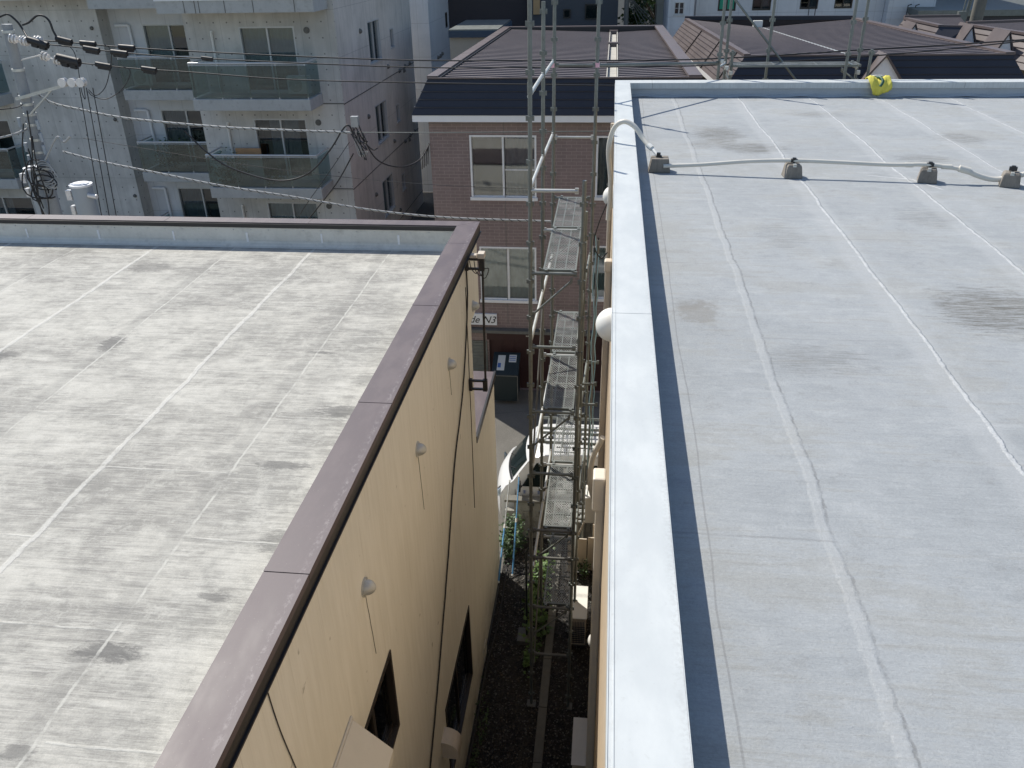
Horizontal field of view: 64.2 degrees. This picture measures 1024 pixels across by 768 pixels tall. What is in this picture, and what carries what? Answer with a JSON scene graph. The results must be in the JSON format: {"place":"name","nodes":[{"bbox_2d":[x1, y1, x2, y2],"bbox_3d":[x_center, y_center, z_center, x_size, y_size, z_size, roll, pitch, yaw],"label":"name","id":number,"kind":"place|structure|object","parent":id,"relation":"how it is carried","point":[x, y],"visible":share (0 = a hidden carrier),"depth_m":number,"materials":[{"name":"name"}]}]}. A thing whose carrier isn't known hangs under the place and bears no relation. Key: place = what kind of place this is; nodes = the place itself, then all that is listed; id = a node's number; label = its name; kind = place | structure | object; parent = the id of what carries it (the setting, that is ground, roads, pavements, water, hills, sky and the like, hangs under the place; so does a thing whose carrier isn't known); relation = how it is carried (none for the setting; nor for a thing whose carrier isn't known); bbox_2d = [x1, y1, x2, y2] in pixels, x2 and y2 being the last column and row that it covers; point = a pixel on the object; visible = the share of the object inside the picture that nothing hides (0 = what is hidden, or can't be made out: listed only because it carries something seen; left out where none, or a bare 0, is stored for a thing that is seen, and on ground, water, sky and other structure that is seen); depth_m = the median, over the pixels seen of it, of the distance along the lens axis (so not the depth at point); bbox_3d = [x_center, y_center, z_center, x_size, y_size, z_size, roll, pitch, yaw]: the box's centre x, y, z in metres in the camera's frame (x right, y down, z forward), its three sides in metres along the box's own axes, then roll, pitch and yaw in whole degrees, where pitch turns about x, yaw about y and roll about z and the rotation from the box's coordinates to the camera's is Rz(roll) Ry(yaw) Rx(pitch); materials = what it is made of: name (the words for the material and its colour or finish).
{"place":"outdoors","nodes":[
{"label":"outdoors","id":0,"kind":"place"},
{"bbox_2d":[448,19,511,59],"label":"flat roof shed","id":1,"kind":"structure","parent":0,"point":[464,36],"depth_m":31.96,"materials":[{"name":"beige paint"}]},
{"bbox_2d":[411,192,599,767],"bbox_3d":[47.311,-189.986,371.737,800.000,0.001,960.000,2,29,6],"label":"ground","id":2,"kind":"structure","parent":0,"point":[511,426],"depth_m":21.45,"materials":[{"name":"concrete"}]},
{"bbox_2d":[1,24,99,214],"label":"utility pole","id":3,"kind":"object","parent":2,"relation":"on","point":[40,180],"visible":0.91,"depth_m":16.68,"materials":[{"name":"concrete"}]},
{"bbox_2d":[0,13,27,36],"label":"jumper cable","id":4,"kind":"object","parent":3,"relation":"attached to","point":[18,23],"visible":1,"depth_m":15.72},
{"bbox_2d":[0,128,27,138],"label":"service cable","id":5,"kind":"object","parent":3,"relation":"attached to","point":[13,134],"visible":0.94,"depth_m":16.38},
{"bbox_2d":[22,14,56,35],"bbox_3d":[-9.134,-6.899,15.752,0.675,0.436,0.040,2,29,6],"label":"jumper cable","id":6,"kind":"object","parent":3,"relation":"attached to","point":[34,17],"visible":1,"depth_m":15.69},
{"bbox_2d":[79,88,101,214],"bbox_3d":[-8.478,-4.592,16.437,0.016,2.570,0.368,4,29,9],"label":"drop wire","id":7,"kind":"object","parent":3,"relation":"hanging from","point":[90,151],"visible":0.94,"depth_m":16.39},
{"bbox_2d":[86,88,109,215],"bbox_3d":[-8.321,-4.587,16.420,0.019,2.568,0.368,2,29,6],"label":"drop wire","id":8,"kind":"object","parent":3,"relation":"hanging from","point":[97,151],"visible":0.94,"depth_m":16.38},
{"bbox_2d":[92,88,116,215],"bbox_3d":[-8.178,-4.583,16.404,0.016,2.565,0.369,0,28,3],"label":"drop wire","id":9,"kind":"object","parent":3,"relation":"hanging from","point":[104,151],"visible":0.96,"depth_m":16.37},
{"bbox_2d":[38,94,350,133],"bbox_3d":[-6.363,-5.391,16.217,6.417,0.795,0.062,2,29,6],"label":"service cable","id":10,"kind":"object","parent":3,"relation":"attached to","point":[196,125],"visible":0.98,"depth_m":16.31,"materials":[{"name":"rubber"}]},
{"bbox_2d":[350,116,377,159],"bbox_3d":[-2.925,-4.826,16.082,0.493,0.872,0.222,2,29,6],"label":"cable junction","id":11,"kind":"object","parent":10,"relation":"attached to","point":[354,120],"visible":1,"depth_m":16.06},
{"bbox_2d":[184,124,352,181],"bbox_3d":[-4.848,-4.646,16.428,3.512,1.135,0.034,2,29,6],"label":"service cable","id":12,"kind":"object","parent":11,"relation":"attached to","point":[314,168],"visible":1,"depth_m":16.55,"materials":[{"name":"rubber"}]},
{"bbox_2d":[83,138,527,188],"bbox_3d":[-4.015,-4.443,16.431,9.594,0.955,0.010,2,29,6],"label":"messenger wire","id":13,"kind":"object","parent":12,"relation":"attached to","point":[310,173],"visible":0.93,"depth_m":16.53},
{"bbox_2d":[298,142,349,218],"bbox_3d":[-4.253,-4.260,17.573,0.337,2.260,2.913,-23,35,-34],"label":"drop wire","id":14,"kind":"object","parent":11,"relation":"attached to","point":[324,178],"visible":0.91,"depth_m":16.92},
{"bbox_2d":[308,153,353,218],"bbox_3d":[-4.012,-4.198,17.682,0.098,2.041,2.790,-21,34,-32],"label":"drop wire","id":15,"kind":"object","parent":11,"relation":"attached to","point":[333,186],"visible":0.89,"depth_m":17.26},
{"bbox_2d":[362,136,429,167],"bbox_3d":[-2.405,-5.261,17.885,0.161,1.075,3.749,6,29,13],"label":"service cable","id":16,"kind":"object","parent":11,"relation":"attached to","point":[396,166],"visible":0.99,"depth_m":17.76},
{"bbox_2d":[351,131,609,132],"bbox_3d":[-0.615,-4.872,15.761,5.149,0.059,0.018,2,29,6],"label":"messenger wire","id":17,"kind":"object","parent":11,"relation":"attached to","point":[475,132],"visible":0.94,"depth_m":15.78,"materials":[{"name":"metal"}]},
{"bbox_2d":[62,151,550,221],"bbox_3d":[-4.230,-4.042,16.677,10.215,1.367,0.062,2,29,6],"label":"service cable","id":18,"kind":"object","parent":3,"relation":"attached to","point":[302,198],"visible":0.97,"depth_m":16.79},
{"bbox_2d":[55,53,614,85],"bbox_3d":[-1.597,-5.950,15.414,14.858,0.645,0.170,2,29,6],"label":"power line","id":19,"kind":"object","parent":3,"relation":"attached to","point":[67,61],"visible":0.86,"depth_m":15.96,"materials":[{"name":"rubber"}]},
{"bbox_2d":[26,36,1023,67],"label":"power line","id":20,"kind":"object","parent":3,"relation":"attached to","point":[39,43],"visible":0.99,"depth_m":15.29,"materials":[{"name":"rubber"}]},
{"bbox_2d":[43,36,1023,60],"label":"power line","id":21,"kind":"object","parent":3,"relation":"attached to","point":[70,42],"visible":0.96,"depth_m":15.28,"materials":[{"name":"rubber"}]},
{"bbox_2d":[0,0,154,215],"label":"apartment building","id":22,"kind":"structure","parent":2,"relation":"on","point":[76,20],"depth_m":29.77,"materials":[{"name":"concrete"}]},
{"bbox_2d":[0,120,16,151],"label":"window","id":23,"kind":"structure","parent":22,"relation":"in","point":[5,129],"depth_m":31.12,"materials":[{"name":"glass"}]},
{"bbox_2d":[0,197,36,214],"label":"window","id":24,"kind":"structure","parent":22,"relation":"in","point":[8,205],"depth_m":32.29,"materials":[{"name":"glass"}]},
{"bbox_2d":[0,214,499,767],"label":"cream building","id":25,"kind":"structure","parent":2,"relation":"on","point":[228,454],"depth_m":7.33,"materials":[{"name":"paint"}]},
{"bbox_2d":[268,692,296,767],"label":"wall wire","id":26,"kind":"object","parent":25,"relation":"attached to","point":[280,730],"depth_m":4.84,"materials":[{"name":"brown metal"}]},
{"bbox_2d":[365,649,399,748],"bbox_3d":[-1.509,3.105,7.255,0.712,1.005,1.070,2,29,6],"label":"window","id":27,"kind":"structure","parent":25,"relation":"in","point":[377,723],"depth_m":7.73,"materials":[{"name":"glass"}]},
{"bbox_2d":[429,271,467,767],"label":"cable","id":28,"kind":"object","parent":25,"relation":"attached to","point":[450,525],"visible":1,"depth_m":10.21,"materials":[{"name":"rubber"}]},
{"bbox_2d":[445,605,472,767],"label":"window","id":29,"kind":"structure","parent":25,"relation":"in","point":[458,695],"depth_m":12.22,"materials":[{"name":"glass"}]},
{"bbox_2d":[465,287,474,507],"bbox_3d":[-0.589,0.295,11.547,0.011,3.500,0.151,2,29,6],"label":"wall wire","id":30,"kind":"object","parent":25,"relation":"attached to","point":[470,403],"depth_m":11.58,"materials":[{"name":"brown metal"}]},
{"bbox_2d":[465,251,488,391],"bbox_3d":[-0.444,-0.818,11.008,0.321,1.975,0.230,2,29,6],"label":"wall mast","id":31,"kind":"object","parent":25,"relation":"attached to","point":[479,257],"depth_m":10.82,"materials":[{"name":"black metal"}]},
{"bbox_2d":[86,0,423,219],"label":"apartment building","id":32,"kind":"structure","parent":2,"relation":"on","point":[377,29],"depth_m":28.21,"materials":[{"name":"concrete"}]},
{"bbox_2d":[141,24,188,59],"bbox_3d":[-11.982,-11.841,29.273,1.980,2.030,0.742,2,29,6],"label":"window","id":33,"kind":"structure","parent":32,"relation":"in","point":[156,36],"depth_m":29.06,"materials":[{"name":"glass"}]},
{"bbox_2d":[160,109,205,144],"bbox_3d":[-11.928,-9.318,30.641,1.980,2.030,0.742,2,29,6],"label":"window","id":34,"kind":"structure","parent":32,"relation":"in","point":[174,131],"depth_m":30.50,"materials":[{"name":"glass"}]},
{"bbox_2d":[177,187,219,216],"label":"window","id":35,"kind":"structure","parent":32,"relation":"in","point":[194,202],"depth_m":31.86,"materials":[{"name":"glass"}]},
{"bbox_2d":[235,148,260,156],"bbox_3d":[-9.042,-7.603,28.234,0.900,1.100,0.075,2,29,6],"label":"planter","id":36,"kind":"object","parent":32,"relation":"on","point":[248,150],"visible":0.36,"depth_m":27.99,"materials":[{"name":"ceramic"}]},
{"bbox_2d":[238,26,298,65],"bbox_3d":[-7.901,-10.656,26.842,1.920,2.050,0.288,2,29,6],"label":"window","id":37,"kind":"structure","parent":32,"relation":"in","point":[274,40],"depth_m":26.70,"materials":[{"name":"glass"}]},
{"bbox_2d":[253,119,310,154],"bbox_3d":[-7.821,-8.241,28.408,1.920,2.050,0.742,2,29,6],"label":"window","id":38,"kind":"structure","parent":32,"relation":"in","point":[270,142],"depth_m":28.25,"materials":[{"name":"glass"}]},
{"bbox_2d":[267,202,318,218],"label":"window","id":39,"kind":"structure","parent":32,"relation":"in","point":[292,210],"depth_m":29.35,"materials":[{"name":"glass"}]},
{"bbox_2d":[367,18,382,64],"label":"window","id":40,"kind":"structure","parent":32,"relation":"in","point":[373,46],"depth_m":30.80,"materials":[{"name":"glass"}]},
{"bbox_2d":[375,99,389,146],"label":"window","id":41,"kind":"structure","parent":32,"relation":"in","point":[382,137],"depth_m":32.20,"materials":[{"name":"glass"}]},
{"bbox_2d":[382,172,395,218],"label":"window","id":42,"kind":"structure","parent":32,"relation":"in","point":[385,185],"depth_m":33.59,"materials":[{"name":"glass"}]},
{"bbox_2d":[389,28,394,48],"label":"window","id":43,"kind":"structure","parent":32,"relation":"in","point":[391,29],"depth_m":32.93,"materials":[{"name":"metal"}]},
{"bbox_2d":[396,103,400,123],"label":"window","id":44,"kind":"structure","parent":32,"relation":"in","point":[397,106],"depth_m":34.32,"materials":[{"name":"glass"}]},
{"bbox_2d":[409,0,450,191],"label":"white tower","id":45,"kind":"structure","parent":2,"relation":"on","point":[430,28],"depth_m":38.57,"materials":[{"name":"paint"}]},
{"bbox_2d":[492,352,520,401],"bbox_3d":[-0.154,-0.192,22.042,0.720,1.138,0.705,2,29,6],"label":"storage locker","id":46,"kind":"object","parent":2,"relation":"on","point":[505,366],"visible":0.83,"depth_m":21.86,"materials":[{"name":"metal"}]},
{"bbox_2d":[448,0,617,28],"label":"building","id":47,"kind":"structure","parent":2,"relation":"on","point":[576,12],"depth_m":40.80,"materials":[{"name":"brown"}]},
{"bbox_2d":[563,9,570,17],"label":"window","id":48,"kind":"structure","parent":47,"relation":"in","point":[566,12],"depth_m":40.44,"materials":[{"name":"glass"}]},
{"bbox_2d":[585,4,596,18],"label":"window","id":49,"kind":"structure","parent":47,"relation":"in","point":[590,9],"depth_m":40.27,"materials":[{"name":"glass"}]},
{"bbox_2d":[497,421,598,524],"bbox_3d":[1.331,1.892,17.420,3.300,2.024,1.870,2,29,6],"label":"van","id":50,"kind":"object","parent":2,"relation":"on","point":[515,463],"visible":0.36,"depth_m":16.88,"materials":[{"name":"white paint"}]},
{"bbox_2d":[539,431,598,445],"bbox_3d":[1.705,1.129,16.612,2.300,0.060,0.384,2,29,6],"label":"ladder","id":51,"kind":"object","parent":50,"relation":"on","point":[553,432],"visible":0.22,"depth_m":16.64,"materials":[{"name":"metal"}]},
{"bbox_2d":[543,416,598,431],"bbox_3d":[1.868,0.862,17.099,2.500,0.060,0.444,2,29,6],"label":"ladder","id":52,"kind":"object","parent":50,"relation":"on","point":[555,418],"visible":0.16,"depth_m":17.27,"materials":[{"name":"metal"}]},
{"bbox_2d":[504,495,592,540],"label":"block wall","id":53,"kind":"structure","parent":2,"relation":"on","point":[523,508],"depth_m":16.81,"materials":[{"name":"concrete"}]},
{"bbox_2d":[411,25,702,392],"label":"brick building","id":54,"kind":"structure","parent":2,"relation":"on","point":[478,162],"depth_m":20.44,"materials":[{"name":"brick"}]},
{"bbox_2d":[422,143,429,168],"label":"cable tails","id":55,"kind":"object","parent":54,"relation":"attached to","point":[426,157],"visible":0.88,"depth_m":19.91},
{"bbox_2d":[471,313,496,324],"bbox_3d":[-1.203,-1.756,21.897,1.609,0.317,0.066,2,29,6],"label":"shop sign","id":56,"kind":"object","parent":54,"relation":"attached to","point":[490,319],"visible":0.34,"depth_m":21.82,"materials":[{"name":"white paint"}]},
{"bbox_2d":[469,135,537,200],"bbox_3d":[-0.174,-5.419,20.195,1.681,1.579,0.742,2,29,6],"label":"window","id":57,"kind":"structure","parent":54,"relation":"in","point":[487,152],"depth_m":20.27,"materials":[{"name":"glass"}]},
{"bbox_2d":[479,246,537,303],"bbox_3d":[-0.086,-2.868,21.290,1.526,1.533,0.247,2,29,6],"label":"window","id":58,"kind":"structure","parent":54,"relation":"in","point":[513,273],"depth_m":21.40,"materials":[{"name":"glass"}]},
{"bbox_2d":[487,333,601,390],"bbox_3d":[1.358,-0.491,22.386,4.050,2.080,0.180,2,29,6],"label":"garage door","id":59,"kind":"structure","parent":54,"relation":"in","point":[516,343],"depth_m":22.35,"materials":[{"name":"metal"}]},
{"bbox_2d":[591,246,610,301],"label":"window","id":60,"kind":"structure","parent":54,"relation":"in","point":[602,249],"depth_m":21.12,"materials":[{"name":"glass"}]},
{"bbox_2d":[594,136,613,200],"bbox_3d":[2.848,-5.203,19.645,1.710,1.540,0.254,2,29,6],"label":"window","id":61,"kind":"structure","parent":54,"relation":"in","point":[601,180],"depth_m":19.81,"materials":[{"name":"glass"}]},
{"bbox_2d":[621,0,654,24],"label":"leafy tree","id":62,"kind":"object","parent":2,"relation":"on","point":[632,20],"visible":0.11,"depth_m":42.72,"materials":[{"name":"green plant"}]},
{"bbox_2d":[639,0,655,24],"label":"leafy tree","id":63,"kind":"object","parent":2,"relation":"on","point":[650,6],"visible":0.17,"depth_m":45.06,"materials":[{"name":"green plant"}]},
{"bbox_2d":[654,0,663,24],"bbox_3d":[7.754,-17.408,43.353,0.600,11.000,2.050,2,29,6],"label":"narrow house","id":64,"kind":"structure","parent":2,"relation":"on","point":[658,19],"depth_m":41.52,"materials":[{"name":"beige paint"}]},
{"bbox_2d":[662,0,693,36],"bbox_3d":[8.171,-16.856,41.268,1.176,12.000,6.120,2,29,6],"label":"white house","id":65,"kind":"structure","parent":2,"relation":"on","point":[675,12],"depth_m":37.87,"materials":[{"name":"paint"}]},
{"bbox_2d":[673,2,684,15],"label":"window","id":66,"kind":"structure","parent":65,"relation":"in","point":[678,6],"depth_m":37.79,"materials":[{"name":"glass"}]},
{"bbox_2d":[716,0,874,79],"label":"scaffold","id":67,"kind":"object","parent":2,"relation":"on","point":[846,63],"visible":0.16,"depth_m":13.57,"materials":[{"name":"metal"}]},
{"bbox_2d":[586,79,1023,767],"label":"grey roof building","id":68,"kind":"structure","parent":2,"relation":"on","point":[806,485],"depth_m":4.29,"materials":[{"name":"concrete"}]},
{"bbox_2d":[578,485,594,535],"bbox_3d":[1.376,2.381,14.815,0.454,1.055,0.400,2,29,6],"label":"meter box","id":69,"kind":"object","parent":68,"relation":"attached to","point":[589,515],"visible":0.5,"depth_m":14.55,"materials":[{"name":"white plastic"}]},
{"bbox_2d":[593,203,607,258],"bbox_3d":[1.220,-2.093,11.166,0.204,0.813,0.074,20,35,34],"label":"wire loop","id":70,"kind":"object","parent":68,"relation":"attached to","point":[595,235],"visible":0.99,"depth_m":11.24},
{"bbox_2d":[606,119,656,220],"bbox_3d":[1.384,-2.405,9.400,0.764,1.222,0.132,24,38,39],"label":"hose","id":71,"kind":"object","parent":68,"relation":"on","point":[640,134],"visible":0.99,"depth_m":9.40,"materials":[{"name":"white plastic"}]},
{"bbox_2d":[648,152,669,172],"bbox_3d":[1.631,-2.454,9.014,0.238,0.200,0.170,2,29,6],"label":"grooved block","id":72,"kind":"object","parent":68,"relation":"on","point":[657,161],"depth_m":8.96,"materials":[{"name":"concrete"}]},
{"bbox_2d":[781,157,801,178],"bbox_3d":[2.995,-2.311,8.693,0.185,0.202,0.185,1,29,4],"label":"support block","id":73,"kind":"object","parent":68,"relation":"on","point":[792,170],"depth_m":8.64,"materials":[{"name":"concrete"}]},
{"bbox_2d":[663,159,1023,181],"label":"roof pipe","id":74,"kind":"object","parent":73,"relation":"on","point":[965,170],"visible":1,"depth_m":8.54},
{"bbox_2d":[865,75,892,95],"bbox_3d":[5.775,-4.717,12.873,0.390,0.293,0.276,2,29,6],"label":"cloth bundle","id":75,"kind":"object","parent":68,"relation":"on","point":[880,84],"visible":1,"depth_m":12.79,"materials":[{"name":"yellow fabric"}]},
{"bbox_2d":[917,161,937,183],"bbox_3d":[4.305,-2.195,8.428,0.185,0.202,0.185,10,30,20],"label":"support block","id":76,"kind":"object","parent":68,"relation":"on","point":[927,174],"depth_m":8.38,"materials":[{"name":"concrete"}]},
{"bbox_2d":[998,165,1020,188],"bbox_3d":[5.035,-2.100,8.225,0.185,0.202,0.185,11,31,22],"label":"support block","id":77,"kind":"object","parent":68,"relation":"on","point":[1011,177],"depth_m":8.18,"materials":[{"name":"concrete"}]},
{"bbox_2d":[693,0,935,25],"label":"white building","id":78,"kind":"structure","parent":2,"relation":"on","point":[892,12],"depth_m":38.83,"materials":[{"name":"paint"}]},
{"bbox_2d":[718,0,735,10],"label":"window","id":79,"kind":"structure","parent":78,"relation":"in","point":[718,0],"depth_m":39.26,"materials":[{"name":"glass"}]},
{"bbox_2d":[752,0,770,9],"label":"window","id":80,"kind":"structure","parent":78,"relation":"in","point":[757,4],"depth_m":39.19,"materials":[{"name":"black glass"}]},
{"bbox_2d":[800,0,818,8],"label":"window","id":81,"kind":"structure","parent":78,"relation":"in","point":[804,4],"depth_m":38.94,"materials":[{"name":"black glass"}]},
{"bbox_2d":[834,0,852,7],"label":"window","id":82,"kind":"structure","parent":78,"relation":"in","point":[838,3],"depth_m":38.77,"materials":[{"name":"glass"}]},
{"bbox_2d":[899,14,964,37],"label":"brown roof building","id":83,"kind":"structure","parent":2,"relation":"on","point":[946,25],"depth_m":28.54,"materials":[{"name":"metal"}]},
{"bbox_2d":[907,0,1023,21],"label":"flat roof building","id":84,"kind":"structure","parent":2,"relation":"on","point":[1004,9],"depth_m":36.71,"materials":[{"name":"metal"}]},
{"bbox_2d":[957,0,986,21],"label":"utility pole","id":85,"kind":"object","parent":2,"relation":"on","point":[978,10],"visible":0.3,"depth_m":31.03,"materials":[{"name":"concrete"}]},
{"bbox_2d":[466,537,592,767],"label":"gravel alley","id":86,"kind":"structure","parent":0,"point":[510,740],"depth_m":13.65,"materials":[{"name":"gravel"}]},
{"bbox_2d":[469,676,488,767],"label":"weed clump","id":87,"kind":"object","parent":86,"relation":"on","point":[479,744],"visible":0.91,"depth_m":12.69,"materials":[{"name":"green plant"}]},
{"bbox_2d":[467,569,506,767],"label":"ground cable","id":88,"kind":"object","parent":86,"relation":"on","point":[485,673],"visible":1,"depth_m":13.49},
{"bbox_2d":[498,480,510,582],"bbox_3d":[-0.156,2.905,16.156,0.048,1.459,1.462,4,29,9],"label":"extendable pole","id":89,"kind":"object","parent":86,"relation":"on","point":[504,527],"visible":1,"depth_m":16.12,"materials":[{"name":"metal"}]},
{"bbox_2d":[499,513,527,563],"bbox_3d":[0.016,3.156,16.494,0.664,1.067,1.042,2,29,6],"label":"shrub","id":90,"kind":"object","parent":86,"relation":"on","point":[509,537],"visible":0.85,"depth_m":16.47,"materials":[{"name":"green plant"}]},
{"bbox_2d":[511,474,519,575],"bbox_3d":[0.077,2.792,16.192,0.048,1.616,1.230,3,29,7],"label":"extendable pole","id":91,"kind":"object","parent":86,"relation":"on","point":[512,574],"visible":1,"depth_m":16.16,"materials":[{"name":"blue plastic"}]},
{"bbox_2d":[517,546,534,644],"bbox_3d":[0.247,3.658,14.126,0.326,2.039,0.330,2,29,6],"label":"green stake","id":92,"kind":"object","parent":86,"relation":"on","point":[520,638],"visible":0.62,"depth_m":14.40,"materials":[{"name":"paint"}]},
{"bbox_2d":[522,632,542,677],"bbox_3d":[0.339,4.687,14.093,0.325,0.358,1.054,2,29,6],"label":"weed clump","id":93,"kind":"object","parent":86,"relation":"on","point":[526,661],"visible":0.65,"depth_m":14.01,"materials":[{"name":"green plant"}]},
{"bbox_2d":[482,542,588,766],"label":"fallen leaves","id":94,"kind":"object","parent":86,"relation":"on","point":[515,667],"visible":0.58,"depth_m":13.63,"materials":[{"name":"brown plant"}]},
{"bbox_2d":[518,547,555,645],"bbox_3d":[0.515,3.908,15.281,0.653,0.990,2.774,2,29,6],"label":"climbing plant","id":95,"kind":"object","parent":86,"relation":"on","point":[542,619],"visible":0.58,"depth_m":14.80,"materials":[{"name":"green plant"}]},
{"bbox_2d":[532,544,561,767],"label":"concrete curb","id":96,"kind":"structure","parent":86,"relation":"on","point":[541,724],"depth_m":13.54,"materials":[{"name":"concrete"}]},
{"bbox_2d":[567,586,587,645],"bbox_3d":[1.182,4.153,14.542,0.340,0.718,0.825,2,29,6],"label":"outdoor unit","id":97,"kind":"object","parent":86,"relation":"on","point":[580,616],"visible":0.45,"depth_m":14.24,"materials":[{"name":"beige plastic"}]},
{"bbox_2d":[571,717,586,767],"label":"outdoor unit","id":98,"kind":"object","parent":86,"relation":"on","point":[578,755],"visible":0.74,"depth_m":11.98,"materials":[{"name":"beige plastic"}]},
{"bbox_2d":[568,537,593,571],"bbox_3d":[1.359,3.326,15.848,0.604,0.940,0.221,-5,29,-7],"label":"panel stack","id":99,"kind":"object","parent":86,"relation":"on","point":[582,546],"visible":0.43,"depth_m":15.78,"materials":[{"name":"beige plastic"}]},
{"bbox_2d":[567,505,594,536],"bbox_3d":[1.426,2.974,16.438,0.622,0.994,0.580,2,29,6],"label":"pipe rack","id":100,"kind":"object","parent":86,"relation":"on","point":[580,506],"visible":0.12,"depth_m":16.09,"materials":[{"name":"metal"}]},
{"bbox_2d":[577,554,590,579],"bbox_3d":[1.363,3.503,16.088,0.407,0.509,0.910,2,29,6],"label":"weed clump","id":101,"kind":"object","parent":86,"relation":"on","point":[583,571],"visible":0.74,"depth_m":15.89,"materials":[{"name":"green plant"}]},
{"bbox_2d":[525,0,717,709],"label":"scaffold","id":102,"kind":"object","parent":86,"relation":"on","point":[580,384],"visible":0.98,"depth_m":11.84,"materials":[{"name":"metal"}]},
{"bbox_2d":[587,236,599,495],"bbox_3d":[1.304,-0.010,13.252,0.098,5.062,0.248,2,29,6],"label":"scaffolding","id":103,"kind":"object","parent":102,"relation":"hanging from","point":[594,350],"visible":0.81,"depth_m":12.93,"materials":[{"name":"metal"}]},
{"bbox_2d":[617,0,653,24],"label":"distant houses","id":104,"kind":"structure","parent":0,"point":[620,6],"depth_m":81.44,"materials":[{"name":"beige paint"}]},
{"bbox_2d":[623,0,657,24],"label":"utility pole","id":105,"kind":"object","parent":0,"point":[626,10],"visible":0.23,"depth_m":38.88,"materials":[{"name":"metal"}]},
{"bbox_2d":[673,15,1023,79],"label":"brown roof building","id":106,"kind":"structure","parent":0,"point":[696,37],"depth_m":23.45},
{"bbox_2d":[955,19,1023,74],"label":"brown roof building","id":107,"kind":"structure","parent":0,"point":[985,31],"depth_m":26.57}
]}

